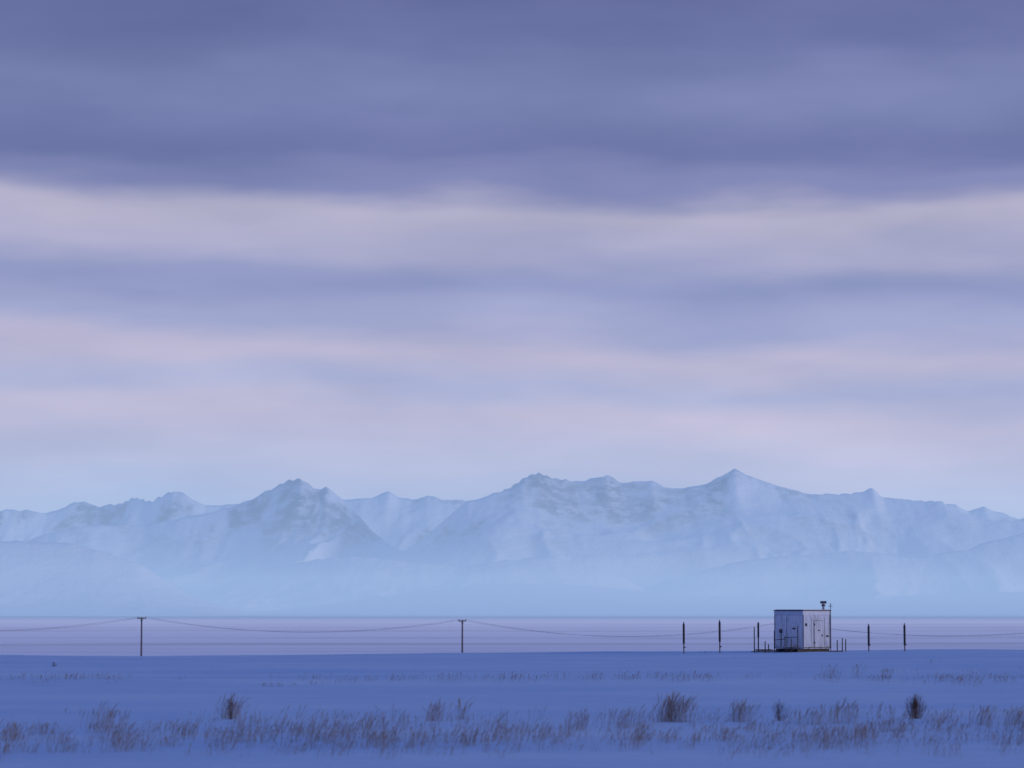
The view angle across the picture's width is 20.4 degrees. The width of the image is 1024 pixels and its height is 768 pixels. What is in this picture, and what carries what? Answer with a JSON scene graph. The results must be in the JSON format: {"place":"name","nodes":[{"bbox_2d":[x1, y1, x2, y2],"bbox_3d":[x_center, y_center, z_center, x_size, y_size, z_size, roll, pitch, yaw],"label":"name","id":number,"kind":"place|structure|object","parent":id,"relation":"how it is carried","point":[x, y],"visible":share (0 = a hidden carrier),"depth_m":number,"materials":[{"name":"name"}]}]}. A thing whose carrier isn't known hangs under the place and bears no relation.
{"place":"outdoors","nodes":[
{"label":"outdoors","id":0,"kind":"place"},
{"bbox_2d":[0,616,1023,767],"bbox_3d":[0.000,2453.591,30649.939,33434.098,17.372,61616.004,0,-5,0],"label":"snow ground","id":1,"kind":"structure","parent":0,"point":[154,687],"depth_m":125.17,"materials":[{"name":"white snow"}]},
{"bbox_2d":[137,617,145,655],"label":"utility pole","id":2,"kind":"object","parent":1,"relation":"on","point":[141,635],"visible":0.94,"depth_m":552.66,"materials":[{"name":"brown wood"}]},
{"bbox_2d":[17,617,1023,636],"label":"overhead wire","id":3,"kind":"object","parent":2,"relation":"attached to","point":[492,625],"visible":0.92,"depth_m":547.54,"materials":[{"name":"metal"}]},
{"bbox_2d":[216,701,240,718],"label":"shrub","id":4,"kind":"object","parent":1,"relation":"on","point":[230,712],"visible":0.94,"depth_m":89.71,"materials":[{"name":"brown plant"}]},
{"bbox_2d":[458,619,465,652],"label":"utility pole","id":5,"kind":"object","parent":1,"relation":"on","point":[462,621],"visible":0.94,"depth_m":547.70,"materials":[{"name":"brown wood"}]},
{"bbox_2d":[683,622,685,653],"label":"marker post","id":6,"kind":"object","parent":1,"relation":"on","point":[683,637],"visible":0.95,"depth_m":223.06,"materials":[{"name":"brown wood"}]},
{"bbox_2d":[719,620,721,652],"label":"marker post","id":7,"kind":"object","parent":1,"relation":"on","point":[719,635],"visible":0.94,"depth_m":223.07,"materials":[{"name":"brown wood"}]},
{"bbox_2d":[757,622,758,648],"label":"pipe post","id":8,"kind":"object","parent":1,"relation":"on","point":[758,633],"visible":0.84,"depth_m":223.10,"materials":[{"name":"grey metal"}]},
{"bbox_2d":[751,649,778,651],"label":"timber pile","id":9,"kind":"object","parent":1,"relation":"on","point":[764,650],"visible":1,"depth_m":221.48,"materials":[{"name":"brown wood"}]},
{"bbox_2d":[772,700,790,720],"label":"shrub","id":10,"kind":"object","parent":1,"relation":"on","point":[777,711],"visible":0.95,"depth_m":87.62,"materials":[{"name":"brown plant"}]},
{"bbox_2d":[774,626,797,651],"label":"entrance steps","id":11,"kind":"structure","parent":1,"relation":"on","point":[785,649],"depth_m":221.09,"materials":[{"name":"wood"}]},
{"bbox_2d":[773,601,830,651],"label":"equipment hut","id":12,"kind":"object","parent":1,"relation":"on","point":[814,630],"visible":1,"depth_m":222.29,"materials":[{"name":"paint"}]},
{"bbox_2d":[791,622,797,647],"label":"side door","id":13,"kind":"structure","parent":12,"relation":"in","point":[793,624],"depth_m":221.70,"materials":[{"name":"white metal"}]},
{"bbox_2d":[814,621,822,646],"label":"door","id":14,"kind":"structure","parent":12,"relation":"in","point":[818,639],"depth_m":222.41,"materials":[{"name":"white metal"}]},
{"bbox_2d":[867,624,870,650],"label":"marker post","id":15,"kind":"object","parent":1,"relation":"on","point":[868,627],"visible":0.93,"depth_m":223.06,"materials":[{"name":"brown wood"}]},
{"bbox_2d":[903,623,905,650],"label":"marker post","id":16,"kind":"object","parent":1,"relation":"on","point":[904,631],"visible":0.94,"depth_m":223.09,"materials":[{"name":"brown wood"}]},
{"bbox_2d":[901,693,926,718],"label":"shrub","id":17,"kind":"object","parent":1,"relation":"on","point":[915,703],"visible":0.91,"depth_m":89.16,"materials":[{"name":"brown plant"}]},
{"bbox_2d":[0,469,1023,615],"bbox_3d":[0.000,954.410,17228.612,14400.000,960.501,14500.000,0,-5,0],"label":"mountain range","id":18,"kind":"structure","parent":0,"point":[734,542],"depth_m":17003.48,"materials":[{"name":"white snow"}]},
{"bbox_2d":[0,651,1023,761],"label":"dry grass","id":19,"kind":"structure","parent":0,"point":[335,732],"depth_m":76.12,"materials":[{"name":"brown plant"}]},
{"bbox_2d":[0,0,1023,518],"label":"sky","id":20,"kind":"structure","parent":0,"point":[466,250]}
]}

